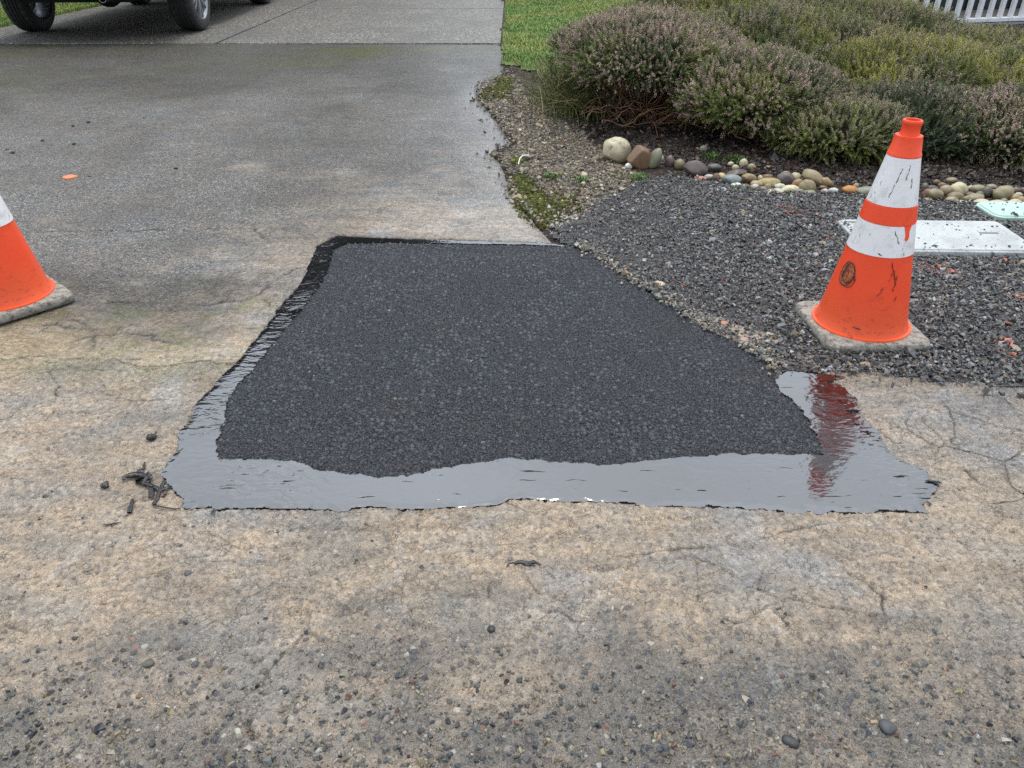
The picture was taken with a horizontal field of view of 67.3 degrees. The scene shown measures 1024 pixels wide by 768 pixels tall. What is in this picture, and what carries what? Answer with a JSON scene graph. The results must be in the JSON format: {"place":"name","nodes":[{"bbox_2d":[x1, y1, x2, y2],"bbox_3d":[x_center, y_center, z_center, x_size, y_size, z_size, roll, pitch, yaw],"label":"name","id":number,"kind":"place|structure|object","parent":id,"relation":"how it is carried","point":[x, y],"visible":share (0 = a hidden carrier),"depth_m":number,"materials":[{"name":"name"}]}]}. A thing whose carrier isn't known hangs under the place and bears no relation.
{"place":"outdoors","nodes":[
{"label":"outdoors","id":0,"kind":"place"},
{"bbox_2d":[0,0,503,44],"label":"concrete drive","id":1,"kind":"structure","parent":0,"point":[458,22],"depth_m":10.46,"materials":[{"name":"grey concrete"}]},
{"bbox_2d":[0,0,269,30],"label":"parked truck","id":2,"kind":"object","parent":1,"relation":"on","point":[39,15],"visible":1,"depth_m":9.58,"materials":[{"name":"metal"}]},
{"bbox_2d":[0,0,634,85],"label":"lawn","id":3,"kind":"structure","parent":0,"point":[511,62],"depth_m":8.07,"materials":[{"name":"green plant"}]},
{"bbox_2d":[0,43,804,366],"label":"driveway","id":4,"kind":"structure","parent":0,"point":[286,159],"depth_m":4.41,"materials":[{"name":"concrete"}]},
{"bbox_2d":[0,195,73,325],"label":"traffic cone","id":5,"kind":"object","parent":4,"relation":"on","point":[28,286],"visible":1,"depth_m":2.81,"materials":[{"name":"orange pvc"},{"name":"white reflective plastic"},{"name":"concrete"}]},
{"bbox_2d":[62,175,77,178],"bbox_3d":[-2.507,-1.172,4.357,0.077,0.008,0.068,12,33,19],"label":"paint dot","id":6,"kind":"object","parent":4,"relation":"on","point":[69,176],"visible":1,"depth_m":4.36,"materials":[{"name":"orange paint"}]},
{"bbox_2d":[739,337,748,340],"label":"pebble","id":7,"kind":"object","parent":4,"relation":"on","point":[744,338],"visible":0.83,"depth_m":2.67,"materials":[{"name":"stone"}]},
{"bbox_2d":[0,354,1023,767],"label":"road","id":8,"kind":"structure","parent":0,"point":[832,582],"depth_m":1.65,"materials":[{"name":"concrete"}]},
{"bbox_2d":[100,481,108,487],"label":"pebble","id":9,"kind":"object","parent":8,"relation":"on","point":[105,484],"visible":1,"depth_m":1.99,"materials":[{"name":"grey stone"}]},
{"bbox_2d":[127,499,133,512],"bbox_3d":[-0.957,0.306,1.930,0.014,0.006,0.056,-10,33,-16],"label":"tar scrap","id":10,"kind":"object","parent":8,"relation":"on","point":[130,508],"visible":1,"depth_m":1.92,"materials":[{"name":"black asphalt"}]},
{"bbox_2d":[122,462,152,486],"bbox_3d":[-0.986,0.244,2.021,0.070,0.017,0.122,-20,37,-29],"label":"tar scrap","id":11,"kind":"object","parent":8,"relation":"on","point":[146,477],"visible":1,"depth_m":2.02,"materials":[{"name":"black asphalt"}]},
{"bbox_2d":[142,659,154,667],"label":"pebble","id":12,"kind":"object","parent":8,"relation":"on","point":[147,663],"visible":1,"depth_m":1.52,"materials":[{"name":"stone"}]},
{"bbox_2d":[146,431,156,440],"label":"pebble","id":13,"kind":"object","parent":8,"relation":"on","point":[151,437],"visible":1,"depth_m":2.17,"materials":[{"name":"grey stone"}]},
{"bbox_2d":[147,480,180,509],"bbox_3d":[-0.891,0.288,1.959,0.063,0.006,0.145,-18,36,-27],"label":"tar scrap","id":14,"kind":"object","parent":8,"relation":"on","point":[158,489],"visible":1,"depth_m":1.98,"materials":[{"name":"black asphalt"}]},
{"bbox_2d":[184,570,190,575],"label":"pebble","id":15,"kind":"object","parent":8,"relation":"on","point":[187,572],"visible":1,"depth_m":1.73,"materials":[{"name":"stone"}]},
{"bbox_2d":[487,626,494,632],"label":"pebble","id":16,"kind":"object","parent":8,"relation":"on","point":[490,629],"visible":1,"depth_m":1.60,"materials":[{"name":"stone"}]},
{"bbox_2d":[0,489,1023,767],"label":"road grit","id":17,"kind":"object","parent":8,"relation":"on","point":[266,761],"visible":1,"depth_m":1.41,"materials":[{"name":"gravel"}]},
{"bbox_2d":[506,560,540,566],"bbox_3d":[0.027,0.411,1.759,0.080,0.008,0.021,0,31,0],"label":"tar scrap","id":18,"kind":"object","parent":8,"relation":"on","point":[528,563],"visible":1,"depth_m":1.76,"materials":[{"name":"black asphalt"}]},
{"bbox_2d":[160,235,940,514],"bbox_3d":[0.079,-0.186,2.744,2.080,0.003,1.963,0,31,0],"label":"bitumen seal","id":19,"kind":"object","parent":8,"relation":"on","point":[853,471],"visible":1,"depth_m":2.03,"materials":[{"name":"black"}]},
{"bbox_2d":[925,480,941,483],"bbox_3d":[1.102,0.255,2.011,0.042,0.007,0.009,7,32,11],"label":"tar scrap","id":20,"kind":"object","parent":19,"relation":"on","point":[933,481],"visible":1,"depth_m":2.01,"materials":[{"name":"black asphalt"}]},
{"bbox_2d":[781,735,798,748],"bbox_3d":[0.500,0.642,1.381,0.032,0.012,0.022,18,36,27],"label":"pebble","id":21,"kind":"object","parent":8,"relation":"on","point":[790,741],"visible":1,"depth_m":1.38,"materials":[{"name":"stone"}]},
{"bbox_2d":[878,719,896,734],"bbox_3d":[0.686,0.626,1.406,0.030,0.016,0.030,-14,34,-22],"label":"pebble","id":22,"kind":"object","parent":8,"relation":"on","point":[887,727],"visible":1,"depth_m":1.40,"materials":[{"name":"stone"}]},
{"bbox_2d":[489,1,1023,299],"bbox_3d":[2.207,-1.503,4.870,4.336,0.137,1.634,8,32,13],"label":"mulch","id":23,"kind":"object","parent":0,"point":[747,146],"visible":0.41,"depth_m":4.70,"materials":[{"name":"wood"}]},
{"bbox_2d":[465,67,646,227],"bbox_3d":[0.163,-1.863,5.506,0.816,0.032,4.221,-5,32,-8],"label":"dirt verge","id":24,"kind":"structure","parent":23,"relation":"on","point":[559,166],"depth_m":4.67,"materials":[{"name":"beige gravel"}]},
{"bbox_2d":[477,75,591,232],"bbox_3d":[0.064,-1.791,5.398,0.542,0.053,4.187,-3,31,-4],"label":"moss","id":25,"kind":"object","parent":24,"relation":"on","point":[526,189],"visible":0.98,"depth_m":4.07,"materials":[{"name":"green plant"}]},
{"bbox_2d":[537,171,562,181],"bbox_3d":[0.218,-1.190,4.383,0.154,0.043,0.159,0,31,0],"label":"weed","id":26,"kind":"object","parent":24,"relation":"on","point":[552,176],"visible":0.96,"depth_m":4.39,"materials":[{"name":"green plant"}]},
{"bbox_2d":[570,172,595,185],"bbox_3d":[0.394,-1.155,4.328,0.144,0.040,0.186,0,31,0],"label":"weed","id":27,"kind":"object","parent":24,"relation":"on","point":[580,179],"visible":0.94,"depth_m":4.33,"materials":[{"name":"green plant"}]},
{"bbox_2d":[630,171,649,182],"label":"weed","id":28,"kind":"object","parent":24,"relation":"on","point":[637,175],"visible":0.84,"depth_m":4.36,"materials":[{"name":"green plant"}]},
{"bbox_2d":[506,42,643,129],"bbox_3d":[0.493,-2.360,5.931,1.152,0.412,1.891,0,31,0],"label":"sedge tuft","id":29,"kind":"object","parent":23,"relation":"on","point":[560,92],"visible":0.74,"depth_m":5.69,"materials":[{"name":"green plant"}]},
{"bbox_2d":[603,137,630,162],"bbox_3d":[0.643,-1.424,4.694,0.160,0.170,0.168,11,33,18],"label":"boulder","id":30,"kind":"object","parent":23,"relation":"on","point":[616,149],"visible":0.95,"depth_m":4.63,"materials":[{"name":"stone"}]},
{"bbox_2d":[625,163,631,168],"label":"river stone","id":31,"kind":"object","parent":23,"relation":"on","point":[628,165],"visible":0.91,"depth_m":4.57,"materials":[{"name":"stone"}]},
{"bbox_2d":[627,145,650,168],"bbox_3d":[0.771,-1.349,4.597,0.154,0.139,0.135,26,34,-16],"label":"boulder","id":32,"kind":"object","parent":23,"relation":"on","point":[638,157],"visible":0.94,"depth_m":4.55,"materials":[{"name":"stone"}]},
{"bbox_2d":[543,0,752,136],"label":"heather shrub","id":33,"kind":"object","parent":23,"relation":"on","point":[636,45],"visible":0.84,"depth_m":5.15,"materials":[{"name":"green plant"}]},
{"bbox_2d":[649,148,661,167],"bbox_3d":[0.852,-1.340,4.574,0.069,0.132,0.073,17,23,-26],"label":"river stone","id":34,"kind":"object","parent":23,"relation":"on","point":[655,156],"visible":0.97,"depth_m":4.55,"materials":[{"name":"grey stone"}]},
{"bbox_2d":[665,155,674,166],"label":"river stone","id":35,"kind":"object","parent":23,"relation":"on","point":[669,160],"visible":0.91,"depth_m":4.59,"materials":[{"name":"grey stone"}]},
{"bbox_2d":[674,159,684,169],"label":"river stone","id":36,"kind":"object","parent":23,"relation":"on","point":[679,164],"visible":0.94,"depth_m":4.53,"materials":[{"name":"beige stone"}]},
{"bbox_2d":[683,160,707,176],"bbox_3d":[1.061,-1.243,4.448,0.145,0.099,0.097,7,25,5],"label":"river stone","id":37,"kind":"object","parent":23,"relation":"on","point":[693,168],"visible":0.92,"depth_m":4.42,"materials":[{"name":"grey stone"}]},
{"bbox_2d":[699,145,706,150],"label":"river stone","id":38,"kind":"object","parent":23,"relation":"on","point":[703,147],"visible":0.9,"depth_m":4.83,"materials":[{"name":"grey stone"}]},
{"bbox_2d":[607,0,804,13],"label":"heather shrub","id":39,"kind":"object","parent":23,"relation":"on","point":[689,5],"visible":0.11,"depth_m":6.81,"materials":[{"name":"green plant"}]},
{"bbox_2d":[704,174,712,179],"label":"river stone","id":40,"kind":"object","parent":23,"relation":"on","point":[708,176],"visible":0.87,"depth_m":4.37,"materials":[{"name":"grey stone"}]},
{"bbox_2d":[701,151,719,159],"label":"weed","id":41,"kind":"object","parent":23,"relation":"on","point":[713,155],"visible":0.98,"depth_m":4.71,"materials":[{"name":"green plant"}]},
{"bbox_2d":[707,163,721,171],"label":"river stone","id":42,"kind":"object","parent":23,"relation":"on","point":[714,167],"visible":0.9,"depth_m":4.50,"materials":[{"name":"grey stone"}]},
{"bbox_2d":[712,173,719,181],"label":"river stone","id":43,"kind":"object","parent":23,"relation":"on","point":[715,176],"visible":0.73,"depth_m":4.34,"materials":[{"name":"brown stone"}]},
{"bbox_2d":[723,174,741,183],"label":"river stone","id":44,"kind":"object","parent":23,"relation":"on","point":[730,178],"visible":0.81,"depth_m":4.28,"materials":[{"name":"grey stone"}]},
{"bbox_2d":[725,169,746,175],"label":"river stone","id":45,"kind":"object","parent":23,"relation":"on","point":[740,172],"visible":0.68,"depth_m":4.43,"materials":[{"name":"stone"}]},
{"bbox_2d":[722,153,753,164],"bbox_3d":[1.351,-1.343,4.604,0.174,0.044,0.191,14,34,21],"label":"weed","id":46,"kind":"object","parent":23,"relation":"on","point":[739,158],"visible":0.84,"depth_m":4.63,"materials":[{"name":"green plant"}]},
{"bbox_2d":[739,158,747,166],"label":"river stone","id":47,"kind":"object","parent":23,"relation":"on","point":[743,162],"visible":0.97,"depth_m":4.56,"materials":[{"name":"beige stone"}]},
{"bbox_2d":[741,173,756,182],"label":"river stone","id":48,"kind":"object","parent":23,"relation":"on","point":[747,177],"visible":0.81,"depth_m":4.32,"materials":[{"name":"beige stone"}]},
{"bbox_2d":[747,163,755,168],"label":"river stone","id":49,"kind":"object","parent":23,"relation":"on","point":[751,165],"visible":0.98,"depth_m":4.53,"materials":[{"name":"stone"}]},
{"bbox_2d":[750,180,762,186],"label":"river stone","id":50,"kind":"object","parent":23,"relation":"on","point":[759,183],"visible":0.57,"depth_m":4.24,"materials":[{"name":"beige stone"}]},
{"bbox_2d":[663,37,861,141],"bbox_3d":[1.598,-1.924,5.013,1.259,0.607,1.166,0,31,0],"label":"heather shrub","id":51,"kind":"object","parent":23,"relation":"on","point":[753,89],"visible":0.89,"depth_m":4.72,"materials":[{"name":"green plant"}]},
{"bbox_2d":[762,174,772,177],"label":"river stone","id":52,"kind":"object","parent":23,"relation":"on","point":[767,176],"visible":0.61,"depth_m":4.38,"materials":[{"name":"beige stone"}]},
{"bbox_2d":[758,178,780,185],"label":"river stone","id":53,"kind":"object","parent":23,"relation":"on","point":[771,181],"visible":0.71,"depth_m":4.24,"materials":[{"name":"beige stone"}]},
{"bbox_2d":[766,188,783,192],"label":"boulder","id":54,"kind":"object","parent":23,"relation":"on","point":[780,190],"visible":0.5,"depth_m":4.15,"materials":[{"name":"stone"}]},
{"bbox_2d":[774,183,784,187],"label":"river stone","id":55,"kind":"object","parent":23,"relation":"on","point":[779,185],"visible":0.64,"depth_m":4.21,"materials":[{"name":"white stone"}]},
{"bbox_2d":[657,0,905,87],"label":"heather shrub","id":56,"kind":"object","parent":23,"relation":"on","point":[775,22],"visible":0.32,"depth_m":5.73,"materials":[{"name":"green plant"}]},
{"bbox_2d":[542,170,1023,396],"bbox_3d":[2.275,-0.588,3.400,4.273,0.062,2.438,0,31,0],"label":"gravel","id":57,"kind":"structure","parent":23,"relation":"on","point":[956,294],"depth_m":3.22,"materials":[{"name":"grey gravel"}]},
{"bbox_2d":[655,281,665,286],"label":"pebble","id":58,"kind":"object","parent":57,"relation":"on","point":[661,282],"visible":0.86,"depth_m":3.08,"materials":[{"name":"stone"}]},
{"bbox_2d":[574,240,794,374],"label":"fine gravel","id":59,"kind":"structure","parent":57,"relation":"on","point":[765,355],"depth_m":2.91,"materials":[{"name":"grey gravel"}]},
{"bbox_2d":[794,118,929,353],"bbox_3d":[1.245,-0.505,2.578,0.364,0.740,0.364,-1,31,-2],"label":"traffic cone","id":60,"kind":"object","parent":57,"relation":"on","point":[863,304],"visible":1,"depth_m":2.56,"materials":[{"name":"orange pvc"},{"name":"concrete"}]},
{"bbox_2d":[859,362,871,367],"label":"pebble","id":61,"kind":"object","parent":57,"relation":"on","point":[867,363],"visible":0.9,"depth_m":2.53,"materials":[{"name":"stone"}]},
{"bbox_2d":[838,219,1023,256],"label":"utility lid","id":62,"kind":"object","parent":57,"relation":"on","point":[944,237],"visible":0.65,"depth_m":3.46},
{"bbox_2d":[976,202,1023,220],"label":"utility lid","id":63,"kind":"object","parent":57,"relation":"on","point":[995,211],"visible":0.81,"depth_m":3.83,"materials":[{"name":"teal plastic"}]},
{"bbox_2d":[840,202,1023,247],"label":"lid grit","id":64,"kind":"object","parent":63,"relation":"on","point":[1003,209],"visible":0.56,"depth_m":3.61,"materials":[{"name":"stone"}]},
{"bbox_2d":[777,172,794,185],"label":"river stone","id":65,"kind":"object","parent":23,"relation":"on","point":[786,178],"visible":0.64,"depth_m":4.27,"materials":[{"name":"grey stone"}]},
{"bbox_2d":[781,185,799,193],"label":"river stone","id":66,"kind":"object","parent":23,"relation":"on","point":[792,188],"visible":0.78,"depth_m":4.15,"materials":[{"name":"beige stone"}]},
{"bbox_2d":[792,172,800,179],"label":"river stone","id":67,"kind":"object","parent":23,"relation":"on","point":[797,175],"visible":0.42,"depth_m":4.30,"materials":[{"name":"beige stone"}]},
{"bbox_2d":[791,179,802,185],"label":"river stone","id":68,"kind":"object","parent":23,"relation":"on","point":[796,182],"visible":0.41,"depth_m":4.22,"materials":[{"name":"beige stone"}]},
{"bbox_2d":[798,179,815,190],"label":"river stone","id":69,"kind":"object","parent":23,"relation":"on","point":[806,184],"visible":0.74,"depth_m":4.15,"materials":[{"name":"beige stone"}]},
{"bbox_2d":[802,169,822,185],"bbox_3d":[1.691,-1.148,4.298,0.149,0.077,0.112,31,27,-7],"label":"stone","id":70,"kind":"object","parent":23,"relation":"on","point":[815,176],"visible":0.66,"depth_m":4.25,"materials":[{"name":"stone"}]},
{"bbox_2d":[822,177,833,186],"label":"river stone","id":71,"kind":"object","parent":23,"relation":"on","point":[827,181],"visible":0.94,"depth_m":4.25,"materials":[{"name":"beige stone"}]},
{"bbox_2d":[828,188,837,193],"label":"river stone","id":72,"kind":"object","parent":23,"relation":"on","point":[830,190],"visible":0.92,"depth_m":4.15,"materials":[{"name":"white stone"}]},
{"bbox_2d":[758,86,927,167],"bbox_3d":[2.031,-1.575,4.725,1.012,0.437,0.839,0,31,0],"label":"heather shrub","id":73,"kind":"object","parent":23,"relation":"on","point":[840,128],"visible":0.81,"depth_m":4.53,"materials":[{"name":"green plant"}]},
{"bbox_2d":[842,185,856,193],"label":"river stone","id":74,"kind":"object","parent":23,"relation":"on","point":[851,188],"visible":0.8,"depth_m":4.14,"materials":[{"name":"orange stone"}]},
{"bbox_2d":[855,186,870,195],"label":"river stone","id":75,"kind":"object","parent":23,"relation":"on","point":[864,190],"visible":0.5,"depth_m":4.12,"materials":[{"name":"grey stone"}]},
{"bbox_2d":[778,0,979,41],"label":"heather shrub","id":76,"kind":"object","parent":23,"relation":"on","point":[909,16],"visible":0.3,"depth_m":6.47,"materials":[{"name":"green plant"}]},
{"bbox_2d":[806,25,1023,98],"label":"heather shrub","id":77,"kind":"object","parent":23,"relation":"on","point":[933,56],"visible":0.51,"depth_m":5.24,"materials":[{"name":"green plant"}]},
{"bbox_2d":[840,70,1005,162],"bbox_3d":[2.567,-1.737,4.938,1.250,0.486,1.204,0,31,0],"label":"heather shrub","id":78,"kind":"object","parent":23,"relation":"on","point":[932,111],"visible":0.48,"depth_m":4.63,"materials":[{"name":"green plant"}]},
{"bbox_2d":[920,183,928,188],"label":"river stone","id":79,"kind":"object","parent":23,"relation":"on","point":[924,185],"visible":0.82,"depth_m":4.19,"materials":[{"name":"grey stone"}]},
{"bbox_2d":[921,188,929,197],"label":"river stone","id":80,"kind":"object","parent":23,"relation":"on","point":[925,192],"visible":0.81,"depth_m":4.08,"materials":[{"name":"brown stone"}]},
{"bbox_2d":[928,185,938,188],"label":"river stone","id":81,"kind":"object","parent":23,"relation":"on","point":[931,186],"visible":0.49,"depth_m":4.18,"materials":[{"name":"stone"}]},
{"bbox_2d":[928,188,943,199],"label":"river stone","id":82,"kind":"object","parent":23,"relation":"on","point":[933,193],"visible":0.85,"depth_m":4.06,"materials":[{"name":"beige stone"}]},
{"bbox_2d":[932,179,940,184],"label":"river stone","id":83,"kind":"object","parent":23,"relation":"on","point":[935,181],"visible":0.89,"depth_m":4.25,"materials":[{"name":"stone"}]},
{"bbox_2d":[939,185,952,195],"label":"river stone","id":84,"kind":"object","parent":23,"relation":"on","point":[946,189],"visible":0.67,"depth_m":4.11,"materials":[{"name":"beige stone"}]},
{"bbox_2d":[944,197,957,201],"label":"river stone","id":85,"kind":"object","parent":23,"relation":"on","point":[952,198],"visible":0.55,"depth_m":4.01,"materials":[{"name":"stone"}]},
{"bbox_2d":[945,177,957,182],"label":"river stone","id":86,"kind":"object","parent":23,"relation":"on","point":[950,179],"visible":1,"depth_m":4.28,"materials":[{"name":"beige stone"}]},
{"bbox_2d":[946,192,963,199],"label":"river stone","id":87,"kind":"object","parent":23,"relation":"on","point":[958,195],"visible":0.72,"depth_m":4.05,"materials":[{"name":"beige stone"}]},
{"bbox_2d":[951,182,967,194],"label":"river stone","id":88,"kind":"object","parent":23,"relation":"on","point":[962,187],"visible":0.66,"depth_m":4.11,"materials":[{"name":"beige stone"}]},
{"bbox_2d":[900,20,1023,50],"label":"heather shrub","id":89,"kind":"object","parent":23,"relation":"on","point":[984,32],"visible":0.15,"depth_m":6.07,"materials":[{"name":"green plant"}]},
{"bbox_2d":[962,196,970,200],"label":"river stone","id":90,"kind":"object","parent":23,"relation":"on","point":[966,198],"visible":0.57,"depth_m":4.03,"materials":[{"name":"stone"}]},
{"bbox_2d":[967,193,984,200],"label":"river stone","id":91,"kind":"object","parent":23,"relation":"on","point":[973,196],"visible":0.65,"depth_m":4.05,"materials":[{"name":"beige stone"}]},
{"bbox_2d":[969,184,984,191],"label":"river stone","id":92,"kind":"object","parent":23,"relation":"on","point":[975,188],"visible":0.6,"depth_m":4.13,"materials":[{"name":"beige stone"}]},
{"bbox_2d":[937,76,1023,173],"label":"heather shrub","id":93,"kind":"object","parent":23,"relation":"on","point":[1005,142],"visible":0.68,"depth_m":4.52,"materials":[{"name":"green plant"}]},
{"bbox_2d":[973,199,988,204],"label":"river stone","id":94,"kind":"object","parent":23,"relation":"on","point":[980,200],"visible":0.45,"depth_m":3.99,"materials":[{"name":"beige stone"}]},
{"bbox_2d":[981,186,992,196],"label":"river stone","id":95,"kind":"object","parent":23,"relation":"on","point":[987,191],"visible":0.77,"depth_m":4.08,"materials":[{"name":"grey stone"}]},
{"bbox_2d":[951,38,1023,98],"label":"heather shrub","id":96,"kind":"object","parent":23,"relation":"on","point":[1017,59],"visible":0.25,"depth_m":5.13,"materials":[{"name":"green plant"}]},
{"bbox_2d":[986,184,996,188],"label":"river stone","id":97,"kind":"object","parent":23,"relation":"on","point":[992,186],"visible":0.56,"depth_m":4.19,"materials":[{"name":"stone"}]},
{"bbox_2d":[993,185,1013,199],"bbox_3d":[2.589,-1.003,4.058,0.112,0.088,0.083,-11,34,-10],"label":"river stone","id":98,"kind":"object","parent":23,"relation":"on","point":[1005,191],"visible":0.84,"depth_m":4.03,"materials":[{"name":"beige stone"}]},
{"bbox_2d":[1007,199,1021,201],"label":"river stone","id":99,"kind":"object","parent":23,"relation":"on","point":[1014,200],"visible":0.34,"depth_m":3.96,"materials":[{"name":"stone"}]},
{"bbox_2d":[1009,194,1019,199],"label":"river stone","id":100,"kind":"object","parent":23,"relation":"on","point":[1015,196],"visible":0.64,"depth_m":4.03,"materials":[{"name":"beige stone"}]},
{"bbox_2d":[1014,187,1020,192],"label":"river stone","id":101,"kind":"object","parent":23,"relation":"on","point":[1017,189],"visible":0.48,"depth_m":4.13,"materials":[{"name":"brown stone"}]},
{"label":"ground","id":102,"kind":"structure","parent":0,"visible":0},
{"bbox_2d":[215,241,827,477],"bbox_3d":[0.000,-0.183,2.777,1.786,0.068,1.749,0,31,0],"label":"asphalt patch","id":103,"kind":"object","parent":102,"relation":"on","point":[380,359],"visible":0.99,"depth_m":2.47,"materials":[{"name":"black asphalt"}]},
{"bbox_2d":[908,0,1022,10],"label":"house wall","id":104,"kind":"structure","parent":102,"relation":"on","point":[976,3],"depth_m":10.35,"materials":[{"name":"green"}]},
{"bbox_2d":[931,9,1023,25],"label":"deck","id":105,"kind":"structure","parent":102,"relation":"on","point":[984,13],"depth_m":9.77,"materials":[{"name":"white paint"}]},
{"bbox_2d":[905,0,1023,22],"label":"deck railing","id":106,"kind":"object","parent":105,"relation":"on","point":[999,17],"visible":0.26,"depth_m":9.06,"materials":[{"name":"white paint"}]}
]}

